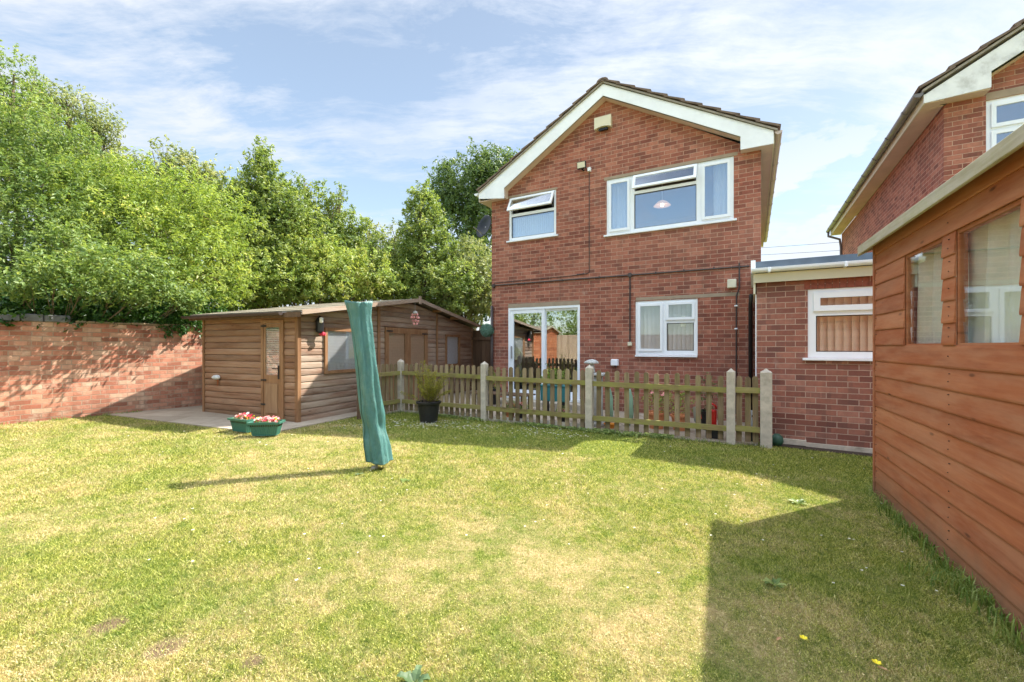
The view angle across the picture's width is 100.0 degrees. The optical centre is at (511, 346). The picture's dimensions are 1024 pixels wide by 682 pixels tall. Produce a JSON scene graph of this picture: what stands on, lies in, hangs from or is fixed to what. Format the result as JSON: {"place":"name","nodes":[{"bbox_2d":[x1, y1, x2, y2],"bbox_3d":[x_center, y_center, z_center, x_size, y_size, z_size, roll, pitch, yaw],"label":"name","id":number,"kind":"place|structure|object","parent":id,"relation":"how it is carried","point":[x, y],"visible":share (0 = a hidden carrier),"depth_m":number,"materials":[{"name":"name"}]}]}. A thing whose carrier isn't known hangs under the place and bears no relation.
{"place":"outdoors","nodes":[
{"label":"outdoors","id":0,"kind":"place"},
{"bbox_2d":[106,405,356,431],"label":"paving","id":1,"kind":"structure","parent":0,"point":[194,415],"depth_m":7.13,"materials":[{"name":"grey concrete"}]},
{"bbox_2d":[227,412,256,432],"bbox_3d":[-3.799,1.075,6.102,0.418,0.259,0.222,0,0,24],"label":"flower trough","id":2,"kind":"object","parent":1,"relation":"on","point":[239,422],"visible":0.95,"depth_m":6.03,"materials":[{"name":"green plastic"}]},
{"bbox_2d":[470,391,535,408],"bbox_3d":[-0.203,1.094,8.545,1.300,0.325,0.415,0,0,29],"label":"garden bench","id":3,"kind":"object","parent":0,"point":[494,393],"visible":0.19,"depth_m":8.38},
{"bbox_2d":[0,411,1023,681],"bbox_3d":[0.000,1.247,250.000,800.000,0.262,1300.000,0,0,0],"label":"lawn","id":4,"kind":"structure","parent":0,"point":[494,584],"depth_m":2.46,"materials":[{"name":"green plant"}]},
{"bbox_2d":[0,39,146,308],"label":"hawthorn tree","id":5,"kind":"object","parent":4,"relation":"on","point":[17,123],"visible":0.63,"depth_m":8.40,"materials":[{"name":"green plant"}]},
{"bbox_2d":[0,216,214,325],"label":"overhanging bough","id":6,"kind":"object","parent":5,"relation":"attached to","point":[58,272],"visible":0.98,"depth_m":7.02,"materials":[{"name":"green plant"}]},
{"bbox_2d":[9,74,155,201],"bbox_3d":[-10.524,-2.713,10.418,3.022,7.798,2.228,0,0,0],"label":"airy tree","id":7,"kind":"object","parent":4,"relation":"on","point":[95,122],"visible":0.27,"depth_m":10.33,"materials":[{"name":"green plant"}]},
{"bbox_2d":[1,145,267,322],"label":"lime green shrub","id":8,"kind":"object","parent":4,"relation":"on","point":[146,204],"visible":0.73,"depth_m":8.93,"materials":[{"name":"green plant"}]},
{"bbox_2d":[105,134,237,291],"bbox_3d":[-9.739,-2.366,11.948,4.042,7.146,2.778,0,0,0],"label":"feathery tree","id":9,"kind":"object","parent":4,"relation":"on","point":[182,159],"visible":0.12,"depth_m":11.76,"materials":[{"name":"green plant"}]},
{"bbox_2d":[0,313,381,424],"bbox_3d":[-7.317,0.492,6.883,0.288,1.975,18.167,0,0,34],"label":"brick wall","id":10,"kind":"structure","parent":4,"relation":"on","point":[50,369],"depth_m":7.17,"materials":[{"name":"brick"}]},
{"bbox_2d":[0,278,229,338],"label":"ivy","id":11,"kind":"object","parent":10,"relation":"on","point":[91,312],"visible":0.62,"depth_m":7.37,"materials":[{"name":"green plant"}]},
{"bbox_2d":[198,135,320,308],"bbox_3d":[-6.946,-2.203,11.452,3.174,6.904,2.786,0,0,0],"label":"conical tree","id":12,"kind":"object","parent":4,"relation":"on","point":[264,187],"visible":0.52,"depth_m":11.23,"materials":[{"name":"green plant"}]},
{"bbox_2d":[246,416,285,435],"bbox_3d":[-3.350,1.081,5.859,0.418,0.258,0.228,0,0,-8],"label":"flower trough","id":13,"kind":"object","parent":4,"relation":"on","point":[265,426],"visible":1,"depth_m":5.79,"materials":[{"name":"green plastic"}]},
{"bbox_2d":[41,241,491,327],"bbox_3d":[-6.512,-1.634,14.352,18.060,5.888,3.945,0,0,-35],"label":"dark hedge","id":14,"kind":"object","parent":4,"relation":"on","point":[486,318],"visible":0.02,"depth_m":14.65,"materials":[{"name":"green plant"}]},
{"bbox_2d":[128,219,491,309],"bbox_3d":[-6.608,-1.927,16.180,13.675,6.415,3.516,0,0,-29],"label":"mixed hedge","id":15,"kind":"object","parent":4,"relation":"on","point":[472,245],"depth_m":17.41,"materials":[{"name":"green plant"}]},
{"bbox_2d":[199,221,424,311],"bbox_3d":[-5.172,-1.145,12.177,6.316,4.882,2.950,0,0,-45],"label":"yellowing shrub","id":16,"kind":"object","parent":4,"relation":"on","point":[343,265],"visible":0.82,"depth_m":11.47,"materials":[{"name":"green plant"}]},
{"bbox_2d":[257,170,391,303],"bbox_3d":[-5.632,-2.007,13.070,3.997,6.549,2.691,0,0,0],"label":"straggly tree","id":17,"kind":"object","parent":4,"relation":"on","point":[333,219],"visible":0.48,"depth_m":13.02,"materials":[{"name":"green plant"}]},
{"bbox_2d":[181,296,480,422],"bbox_3d":[-3.328,0.087,9.905,2.835,2.355,6.235,0,0,23],"label":"cabin","id":18,"kind":"object","parent":4,"relation":"on","point":[289,363],"visible":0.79,"depth_m":7.49,"materials":[{"name":"brown timber"},{"name":"roofing felt"},{"name":"clear glass"}]},
{"bbox_2d":[211,375,219,385],"bbox_3d":[-5.213,0.609,7.542,0.172,0.201,0.080,0,0,23],"label":"bulkhead light","id":19,"kind":"object","parent":18,"relation":"attached to","point":[216,377],"visible":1,"depth_m":7.53,"materials":[{"name":"white paint"}]},
{"bbox_2d":[261,320,284,419],"bbox_3d":[-3.925,0.388,7.018,0.520,1.625,0.094,0,0,23],"label":"door","id":20,"kind":"structure","parent":18,"relation":"in","point":[272,386],"depth_m":7.02,"materials":[{"name":"brown wood"}]},
{"bbox_2d":[315,316,325,335],"bbox_3d":[-3.175,-0.335,7.118,0.166,0.350,0.158,0,0,-13],"label":"lantern","id":21,"kind":"object","parent":18,"relation":"attached to","point":[319,321],"visible":1,"depth_m":7.07,"materials":[{"name":"black plastic"}]},
{"bbox_2d":[323,327,355,373],"bbox_3d":[-3.002,0.080,7.742,0.052,0.790,0.960,0,0,23],"label":"window","id":22,"kind":"structure","parent":18,"relation":"in","point":[333,349],"depth_m":7.60,"materials":[{"name":"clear glass"}]},
{"bbox_2d":[384,327,427,405],"bbox_3d":[-2.267,0.425,9.406,0.098,1.620,1.500,0,0,23],"label":"double door","id":23,"kind":"structure","parent":18,"relation":"in","point":[408,345],"depth_m":9.35,"materials":[{"name":"brown wood"}]},
{"bbox_2d":[410,311,419,324],"bbox_3d":[-2.094,-0.701,9.310,0.206,0.498,0.122,0,0,0],"label":"hanging ornament","id":24,"kind":"object","parent":18,"relation":"hanging from","point":[415,313],"visible":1,"depth_m":9.28,"materials":[{"name":"pink metal"}]},
{"bbox_2d":[445,334,459,365],"bbox_3d":[-1.544,0.110,11.164,0.052,0.810,0.700,0,0,23],"label":"window","id":25,"kind":"structure","parent":18,"relation":"in","point":[452,342],"depth_m":11.20,"materials":[{"name":"brown glass"}]},
{"bbox_2d":[463,330,489,389],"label":"timber gate","id":26,"kind":"structure","parent":18,"relation":"attached to","point":[481,348],"depth_m":12.01,"materials":[{"name":"brown wood"}]},
{"bbox_2d":[344,300,393,469],"bbox_3d":[-1.472,0.425,4.412,0.505,1.784,0.222,0,0,0],"label":"rotary dryer","id":27,"kind":"object","parent":4,"relation":"on","point":[377,447],"visible":1,"depth_m":4.35,"materials":[{"name":"teal fabric"}]},
{"bbox_2d":[359,217,403,299],"bbox_3d":[-4.558,-1.706,15.403,2.594,5.952,2.599,0,0,33],"label":"thin tree","id":28,"kind":"object","parent":4,"relation":"on","point":[394,238],"visible":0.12,"depth_m":15.33,"materials":[{"name":"green plant"}]},
{"bbox_2d":[2,410,765,448],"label":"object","id":29,"kind":"structure","parent":4,"relation":"on","point":[89,415],"depth_m":6.84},
{"bbox_2d":[397,665,429,681],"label":"weed","id":30,"kind":"object","parent":4,"relation":"on","point":[413,675],"visible":1,"depth_m":1.62,"materials":[{"name":"green plant"}]},
{"bbox_2d":[400,360,451,423],"bbox_3d":[-1.383,0.743,7.126,0.717,1.033,0.679,0,0,39],"label":"potted plant","id":31,"kind":"object","parent":4,"relation":"on","point":[428,408],"visible":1,"depth_m":7.02,"materials":[{"name":"green plant"}]},
{"bbox_2d":[378,178,489,314],"bbox_3d":[-2.634,-2.232,14.397,3.843,7.070,2.866,0,0,0],"label":"conical tree","id":32,"kind":"object","parent":4,"relation":"on","point":[413,249],"visible":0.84,"depth_m":13.99,"materials":[{"name":"green plant"}]},
{"bbox_2d":[426,231,491,327],"bbox_3d":[-1.571,-1.342,14.983,3.092,5.322,2.794,0,0,0],"label":"grey green shrub","id":33,"kind":"object","parent":4,"relation":"on","point":[484,262],"visible":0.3,"depth_m":14.46,"materials":[{"name":"green plant"}]},
{"bbox_2d":[438,414,482,419],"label":"creeping weed","id":34,"kind":"object","parent":4,"relation":"on","point":[455,416],"visible":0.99,"depth_m":7.51,"materials":[{"name":"green plant"}]},
{"bbox_2d":[422,136,519,329],"bbox_3d":[-1.691,-4.956,23.880,6.946,12.537,5.186,0,0,0],"label":"oak tree","id":35,"kind":"object","parent":4,"relation":"on","point":[459,201],"visible":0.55,"depth_m":23.24,"materials":[{"name":"green plant"}]},
{"bbox_2d":[128,419,937,590],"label":"daisies","id":36,"kind":"object","parent":4,"relation":"on","point":[529,433],"visible":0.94,"depth_m":6.00,"materials":[{"name":"white plant"}]},
{"bbox_2d":[518,421,586,431],"bbox_3d":[0.610,1.258,6.704,1.202,0.077,0.233,0,0,26],"label":"creeping weed","id":37,"kind":"object","parent":4,"relation":"on","point":[547,425],"visible":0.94,"depth_m":6.74,"materials":[{"name":"green plant"}]},
{"bbox_2d":[474,77,782,421],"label":"house","id":38,"kind":"structure","parent":4,"relation":"on","point":[651,148],"depth_m":8.49,"materials":[{"name":"brick"}]},
{"bbox_2d":[473,215,491,237],"bbox_3d":[-0.625,-2.820,10.111,0.509,0.540,0.418,0,0,7],"label":"satellite dish","id":39,"kind":"object","parent":38,"relation":"attached to","point":[483,226],"visible":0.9,"depth_m":10.15,"materials":[{"name":"grey metal"}]},
{"bbox_2d":[480,324,493,336],"bbox_3d":[-0.574,-0.477,9.864,0.339,0.566,0.330,0,0,0],"label":"topiary ball","id":40,"kind":"object","parent":38,"relation":"hanging from","point":[486,330],"visible":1,"depth_m":9.79,"materials":[{"name":"green plant"}]},
{"bbox_2d":[490,306,492,366],"bbox_3d":[-0.462,0.180,9.885,0.065,2.200,0.068,0,0,29],"label":"downpipe","id":41,"kind":"object","parent":38,"relation":"attached to","point":[491,337],"visible":0.66,"depth_m":9.86,"materials":[{"name":"black plastic"}]},
{"bbox_2d":[506,190,557,242],"bbox_3d":[0.412,-2.837,9.395,1.255,1.005,0.270,0,0,29],"label":"window","id":42,"kind":"structure","parent":38,"relation":"in","point":[510,208],"depth_m":9.41,"materials":[{"name":"white plastic"}]},
{"bbox_2d":[514,212,553,237],"bbox_3d":[0.509,-2.640,9.559,1.050,0.520,0.047,0,0,29],"label":"net curtain","id":43,"kind":"object","parent":38,"relation":"attached to","point":[534,225],"visible":0.77,"depth_m":9.56,"materials":[{"name":"fabric"}]},
{"bbox_2d":[495,172,589,282],"bbox_3d":[0.583,-2.509,9.341,2.292,2.122,0.030,0,0,29],"label":"cable","id":44,"kind":"object","parent":38,"relation":"attached to","point":[589,244],"visible":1,"depth_m":8.79,"materials":[{"name":"plastic"}]},
{"bbox_2d":[506,305,579,402],"bbox_3d":[0.661,0.152,9.313,1.765,2.017,0.180,0,0,29],"label":"patio door","id":45,"kind":"structure","parent":38,"relation":"in","point":[543,310],"depth_m":9.34,"materials":[{"name":"white plastic"}]},
{"bbox_2d":[577,161,590,171],"bbox_3d":[1.470,-3.660,8.779,0.270,0.201,0.143,0,0,29],"label":"floodlight","id":46,"kind":"object","parent":38,"relation":"attached to","point":[581,165],"visible":1,"depth_m":8.74,"materials":[{"name":"beige plastic"}]},
{"bbox_2d":[594,114,611,131],"bbox_3d":[1.825,-4.450,8.605,0.340,0.260,0.100,0,0,29],"label":"flue cover","id":47,"kind":"object","parent":38,"relation":"attached to","point":[602,123],"visible":1,"depth_m":8.57,"materials":[{"name":"beige plastic"}]},
{"bbox_2d":[611,359,618,367],"bbox_3d":[2.032,0.343,8.494,0.150,0.165,0.089,0,0,29],"label":"outside socket","id":48,"kind":"object","parent":38,"relation":"attached to","point":[615,362],"visible":1,"depth_m":8.46,"materials":[{"name":"white plastic"}]},
{"bbox_2d":[611,182,626,228],"bbox_3d":[2.164,-2.760,8.667,0.370,1.120,0.051,0,0,29],"label":"curtain","id":49,"kind":"object","parent":38,"relation":"hanging from","point":[618,205],"visible":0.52,"depth_m":8.67,"materials":[{"name":"fabric"}]},
{"bbox_2d":[492,265,748,341],"bbox_3d":[1.804,-0.755,8.644,5.195,1.350,0.049,0,0,29],"label":"conduit","id":50,"kind":"object","parent":38,"relation":"attached to","point":[629,275],"visible":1,"depth_m":8.37,"materials":[{"name":"plastic"}]},
{"bbox_2d":[653,200,670,207],"bbox_3d":[3.080,-3.120,8.819,0.340,0.520,0.340,0,0,29],"label":"ceiling lamp","id":51,"kind":"object","parent":38,"relation":"hanging from","point":[662,204],"visible":0.98,"depth_m":8.84,"materials":[{"name":"white glass"}]},
{"bbox_2d":[635,298,697,356],"bbox_3d":[2.891,-0.330,8.088,1.114,1.070,0.130,0,0,29],"label":"window","id":52,"kind":"structure","parent":38,"relation":"in","point":[665,319],"depth_m":8.09,"materials":[{"name":"white plastic"}]},
{"bbox_2d":[641,304,692,350],"bbox_3d":[2.950,-0.365,8.189,0.990,0.970,0.070,0,0,29],"label":"vertical blind","id":53,"kind":"object","parent":38,"relation":"attached to","point":[650,327],"visible":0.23,"depth_m":8.20,"materials":[{"name":"white fabric"}]},
{"bbox_2d":[603,156,736,236],"bbox_3d":[2.874,-2.755,8.044,2.369,1.140,0.224,0,0,29],"label":"window","id":54,"kind":"structure","parent":38,"relation":"in","point":[699,168],"depth_m":7.93,"materials":[{"name":"white plastic"}]},
{"bbox_2d":[714,163,726,214],"bbox_3d":[3.795,-2.760,7.753,0.290,1.120,0.050,0,0,29],"label":"curtain","id":55,"kind":"object","parent":38,"relation":"hanging from","point":[720,189],"visible":0.5,"depth_m":7.76,"materials":[{"name":"fabric"}]},
{"bbox_2d":[727,279,735,288],"bbox_3d":[3.827,-1.085,7.483,0.140,0.150,0.099,0,0,29],"label":"alarm box","id":56,"kind":"object","parent":38,"relation":"attached to","point":[731,283],"visible":1,"depth_m":7.44,"materials":[{"name":"beige plastic"}]},
{"bbox_2d":[734,263,739,413],"bbox_3d":[3.914,-0.130,7.466,0.087,2.620,0.044,0,0,29],"label":"waste pipe","id":57,"kind":"object","parent":38,"relation":"attached to","point":[736,306],"visible":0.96,"depth_m":7.46,"materials":[{"name":"black plastic"}]},
{"bbox_2d":[748,294,752,409],"bbox_3d":[4.045,0.210,7.280,0.066,2.180,0.204,0,0,25],"label":"downpipe","id":58,"kind":"object","parent":38,"relation":"attached to","point":[750,339],"visible":0.75,"depth_m":7.30,"materials":[{"name":"black plastic"}]},
{"bbox_2d":[586,427,673,439],"bbox_3d":[1.684,1.270,6.201,1.232,0.098,0.277,0,0,22],"label":"creeping weed","id":59,"kind":"object","parent":4,"relation":"on","point":[633,433],"visible":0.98,"depth_m":6.19,"materials":[{"name":"green plant"}]},
{"bbox_2d":[735,376,759,442],"bbox_3d":[3.143,0.841,5.734,0.307,0.882,0.062,0,0,23],"label":"picket fence","id":60,"kind":"object","parent":4,"relation":"on","point":[748,390],"visible":1,"depth_m":5.74,"materials":[{"name":"brown wood"}]},
{"bbox_2d":[760,369,771,448],"bbox_3d":[3.340,0.862,5.650,0.135,1.135,0.135,0,0,29],"label":"fence post","id":61,"kind":"object","parent":4,"relation":"on","point":[766,408],"visible":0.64,"depth_m":5.59,"materials":[{"name":"concrete"}]},
{"bbox_2d":[763,578,786,587],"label":"weed","id":62,"kind":"object","parent":4,"relation":"on","point":[777,580],"visible":0.98,"depth_m":2.34,"materials":[{"name":"green plant"}]},
{"bbox_2d":[787,498,807,504],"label":"weed","id":63,"kind":"object","parent":4,"relation":"on","point":[800,501],"visible":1,"depth_m":3.59,"materials":[{"name":"green plant"}]},
{"bbox_2d":[751,252,872,447],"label":"garage","id":64,"kind":"structure","parent":4,"relation":"on","point":[822,397],"depth_m":5.68,"materials":[{"name":"brick"}]},
{"bbox_2d":[802,286,872,360],"bbox_3d":[4.471,-0.280,5.428,1.340,0.940,0.130,0,0,29],"label":"window","id":65,"kind":"structure","parent":64,"relation":"in","point":[815,310],"depth_m":5.57,"materials":[{"name":"white plastic"}]},
{"bbox_2d":[817,296,872,350],"bbox_3d":[4.528,-0.310,5.530,1.104,0.880,0.056,0,0,29],"label":"vertical blind","id":66,"kind":"object","parent":64,"relation":"attached to","point":[839,333],"visible":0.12,"depth_m":5.61,"materials":[{"name":"beige fabric"}]},
{"bbox_2d":[772,444,872,456],"bbox_3d":[4.386,1.362,5.298,2.120,0.079,0.250,0,0,29],"label":"soil strip","id":67,"kind":"object","parent":4,"relation":"on","point":[826,450],"visible":0.14,"depth_m":5.49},
{"bbox_2d":[772,433,783,445],"bbox_3d":[3.531,1.248,5.725,0.150,0.165,0.150,0,0,0],"label":"green pot ball","id":68,"kind":"object","parent":67,"relation":"on","point":[777,440],"visible":0.92,"depth_m":5.67,"materials":[{"name":"plastic"}]},
{"bbox_2d":[783,438,872,453],"bbox_3d":[4.382,1.295,5.424,2.050,0.090,0.047,0,0,29],"label":"drain channel","id":69,"kind":"object","parent":67,"relation":"on","point":[825,446],"visible":0.5,"depth_m":5.58,"materials":[{"name":"concrete"}]},
{"bbox_2d":[872,659,880,670],"bbox_3d":[1.462,1.283,1.722,0.034,0.038,0.030,0,0,0],"label":"buttercup","id":70,"kind":"object","parent":4,"relation":"on","point":[877,661],"visible":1,"depth_m":1.72,"materials":[{"name":"yellow plant"}]},
{"bbox_2d":[826,18,1023,254],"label":"neighbour house","id":71,"kind":"structure","parent":4,"relation":"on","point":[955,118],"depth_m":6.84,"materials":[{"name":"brick"}]},
{"bbox_2d":[986,94,1023,151],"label":"window","id":72,"kind":"structure","parent":71,"relation":"in","point":[993,128],"depth_m":6.47,"materials":[{"name":"white plastic"}]},
{"bbox_2d":[858,124,1023,638],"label":"orange shed","id":73,"kind":"structure","parent":4,"relation":"on","point":[948,442],"depth_m":2.50,"materials":[{"name":"wood"}]},
{"bbox_2d":[906,238,942,344],"bbox_3d":[2.823,-0.335,2.921,0.041,0.680,0.645,0,0,26],"label":"window","id":74,"kind":"structure","parent":73,"relation":"in","point":[910,257],"depth_m":3.19,"materials":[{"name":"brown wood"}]},
{"bbox_2d":[916,232,969,343],"bbox_3d":[2.891,-0.335,2.888,0.071,0.760,0.735,0,0,26],"label":"curtain","id":75,"kind":"object","parent":73,"relation":"hanging from","point":[929,313],"visible":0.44,"depth_m":3.08,"materials":[{"name":"beige fabric"}]},
{"bbox_2d":[957,198,1021,344],"bbox_3d":[2.475,-0.335,2.215,0.041,0.680,0.640,0,0,26],"label":"window","id":76,"kind":"structure","parent":73,"relation":"in","point":[962,234],"depth_m":2.48,"materials":[{"name":"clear glass"}]},
{"bbox_2d":[969,209,1021,342],"bbox_3d":[2.543,-0.335,2.182,0.072,0.760,0.730,0,0,26],"label":"curtain","id":77,"kind":"object","parent":73,"relation":"hanging from","point":[994,286],"visible":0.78,"depth_m":2.30,"materials":[{"name":"beige fabric"}]},
{"bbox_2d":[863,484,1023,660],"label":"long grass","id":78,"kind":"structure","parent":4,"relation":"on","point":[968,588],"depth_m":2.32,"materials":[{"name":"green plant"}]},
{"bbox_2d":[0,0,1023,329],"label":"sky","id":79,"kind":"structure","parent":0,"point":[363,96],"materials":[{"name":"blue"}]},
{"bbox_2d":[385,390,757,445],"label":"patio","id":80,"kind":"structure","parent":0,"point":[692,437],"depth_m":7.09,"materials":[{"name":"grey concrete"}]},
{"bbox_2d":[357,391,360,419],"bbox_3d":[-2.570,0.960,7.280,0.080,0.760,0.080,0,0,29],"label":"fence post","id":81,"kind":"object","parent":80,"relation":"on","point":[358,414],"visible":0.08,"depth_m":7.24,"materials":[{"name":"brown wood"}]},
{"bbox_2d":[377,364,399,411],"bbox_3d":[-2.341,0.756,7.720,0.062,0.892,0.893,0,0,28],"label":"picket fence","id":82,"kind":"object","parent":80,"relation":"on","point":[384,374],"visible":0.5,"depth_m":7.87,"materials":[{"name":"brown wood"}]},
{"bbox_2d":[397,359,403,411],"bbox_3d":[-2.110,0.796,8.160,0.095,1.105,0.095,0,0,29],"label":"fence post","id":83,"kind":"object","parent":80,"relation":"on","point":[400,380],"visible":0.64,"depth_m":8.12,"materials":[{"name":"concrete"}]},
{"bbox_2d":[402,363,480,417],"bbox_3d":[-1.280,0.812,7.770,1.734,0.993,0.105,0,0,27],"label":"picket fence","id":84,"kind":"object","parent":80,"relation":"on","point":[457,405],"visible":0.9,"depth_m":7.65,"materials":[{"name":"wood"}]},
{"bbox_2d":[481,361,487,420],"bbox_3d":[-0.470,0.816,7.340,0.100,1.115,0.100,0,0,29],"label":"fence post","id":85,"kind":"object","parent":80,"relation":"on","point":[484,389],"visible":0.64,"depth_m":7.30,"materials":[{"name":"concrete"}]},
{"bbox_2d":[488,368,501,404],"bbox_3d":[-0.415,0.845,9.268,0.460,0.815,0.462,0,0,-12],"label":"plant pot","id":86,"kind":"object","parent":80,"relation":"on","point":[494,396],"visible":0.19,"depth_m":9.17,"materials":[{"name":"black plastic"}]},
{"bbox_2d":[501,401,514,416],"bbox_3d":[-0.036,1.097,7.551,0.321,0.320,0.302,0,0,29],"label":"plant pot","id":87,"kind":"object","parent":80,"relation":"on","point":[507,406],"visible":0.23,"depth_m":7.46,"materials":[{"name":"ceramic"}]},
{"bbox_2d":[513,401,528,417],"bbox_3d":[0.173,1.091,7.497,0.330,0.339,0.339,0,0,29],"label":"plant pot","id":88,"kind":"object","parent":80,"relation":"on","point":[521,408],"visible":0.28,"depth_m":7.45,"materials":[{"name":"black plastic"}]},
{"bbox_2d":[486,366,584,427],"bbox_3d":[0.365,0.837,6.960,1.734,0.992,0.105,0,0,26],"label":"picket fence","id":89,"kind":"object","parent":80,"relation":"on","point":[524,411],"visible":0.93,"depth_m":6.92,"materials":[{"name":"wood"}]},
{"bbox_2d":[540,365,571,411],"bbox_3d":[0.869,0.804,8.215,0.736,0.933,0.387,0,0,29],"label":"planter","id":90,"kind":"object","parent":80,"relation":"on","point":[548,392],"visible":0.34,"depth_m":8.18,"materials":[{"name":"teal plastic"}]},
{"bbox_2d":[555,406,564,421],"bbox_3d":[0.833,1.107,7.116,0.314,0.327,0.250,0,0,4],"label":"plant pot","id":91,"kind":"object","parent":80,"relation":"on","point":[563,418],"visible":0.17,"depth_m":7.04,"materials":[{"name":"black plastic"}]},
{"bbox_2d":[585,365,593,428],"bbox_3d":[1.180,0.840,6.540,0.105,1.115,0.105,0,0,29],"label":"fence post","id":92,"kind":"object","parent":80,"relation":"on","point":[589,395],"visible":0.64,"depth_m":6.50,"materials":[{"name":"concrete"}]},
{"bbox_2d":[594,372,604,426],"bbox_3d":[1.345,0.855,6.948,0.340,0.845,0.280,0,0,29],"label":"stone pedestal","id":93,"kind":"object","parent":80,"relation":"on","point":[602,375],"visible":0.16,"depth_m":6.85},
{"bbox_2d":[584,359,598,372],"bbox_3d":[1.288,0.321,6.949,0.258,0.222,0.252,0,0,29],"label":"mushroom ornament","id":94,"kind":"object","parent":93,"relation":"on","point":[591,362],"visible":0.83,"depth_m":6.89,"materials":[{"name":"grey stone"}]},
{"bbox_2d":[610,389,612,416],"bbox_3d":[1.583,0.981,6.967,0.120,0.600,0.117,0,0,5],"label":"furled parasol","id":95,"kind":"object","parent":80,"relation":"on","point":[611,405],"visible":0.24,"depth_m":6.92,"materials":[{"name":"green fabric"}]},
{"bbox_2d":[629,389,633,425],"bbox_3d":[1.893,0.986,6.907,0.120,0.600,0.117,0,0,5],"label":"furled parasol","id":96,"kind":"object","parent":80,"relation":"on","point":[631,412],"visible":0.58,"depth_m":6.86,"materials":[{"name":"green fabric"}]},
{"bbox_2d":[641,389,671,428],"bbox_3d":[2.272,0.941,6.769,0.471,0.702,0.377,0,0,17],"label":"plant pot","id":97,"kind":"object","parent":80,"relation":"on","point":[661,415],"visible":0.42,"depth_m":6.69,"materials":[{"name":"ceramic"}]},
{"bbox_2d":[592,370,725,439],"bbox_3d":[2.070,0.821,6.176,1.824,0.910,0.062,0,0,22],"label":"picket fence","id":98,"kind":"object","parent":80,"relation":"on","point":[666,423],"visible":0.98,"depth_m":6.14,"materials":[{"name":"brown wood"}]},
{"bbox_2d":[669,390,695,430],"bbox_3d":[2.556,0.978,6.631,0.521,0.636,0.401,0,0,29],"label":"plant pot","id":99,"kind":"object","parent":80,"relation":"on","point":[682,417],"visible":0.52,"depth_m":6.58,"materials":[{"name":"ceramic"}]},
{"bbox_2d":[693,406,701,434],"bbox_3d":[2.711,1.088,6.287,0.121,0.420,0.032,0,0,29],"label":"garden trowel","id":100,"kind":"object","parent":80,"relation":"on","point":[694,411],"visible":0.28,"depth_m":6.29,"materials":[{"name":"grey metal"}]},
{"bbox_2d":[694,372,717,429],"bbox_3d":[3.071,0.846,6.718,0.436,0.914,0.305,0,0,43],"label":"plant","id":101,"kind":"object","parent":80,"relation":"on","point":[703,416],"visible":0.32,"depth_m":6.68,"materials":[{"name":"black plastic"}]},
{"bbox_2d":[712,403,717,438],"bbox_3d":[2.846,1.053,6.108,0.160,0.494,0.140,0,0,29],"label":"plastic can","id":102,"kind":"object","parent":80,"relation":"on","point":[714,422],"visible":0.42,"depth_m":6.05,"materials":[{"name":"red plastic"}]},
{"bbox_2d":[726,369,734,444],"bbox_3d":[2.960,0.861,5.810,0.105,1.125,0.105,0,0,29],"label":"fence post","id":103,"kind":"object","parent":80,"relation":"on","point":[730,406],"visible":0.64,"depth_m":5.77,"materials":[{"name":"concrete"}]},
{"bbox_2d":[751,410,752,441],"bbox_3d":[3.329,1.097,5.906,0.100,0.420,0.100,0,0,29],"label":"white panel","id":104,"kind":"object","parent":80,"relation":"on","point":[751,425],"visible":0.09,"depth_m":5.91,"materials":[{"name":"plastic"}]},
{"bbox_2d":[764,242,837,247],"bbox_3d":[19.771,-6.894,27.999,27.442,1.340,0.022,0,0,36],"label":"overhead wire","id":105,"kind":"object","parent":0,"point":[796,245],"visible":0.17,"depth_m":28.42,"materials":[{"name":"black metal"}]},
{"bbox_2d":[765,250,839,254],"bbox_3d":[19.771,-6.384,27.999,27.443,1.540,0.022,0,0,36],"label":"overhead wire","id":106,"kind":"object","parent":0,"point":[802,252],"visible":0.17,"depth_m":28.37,"materials":[{"name":"black metal"}]}
]}

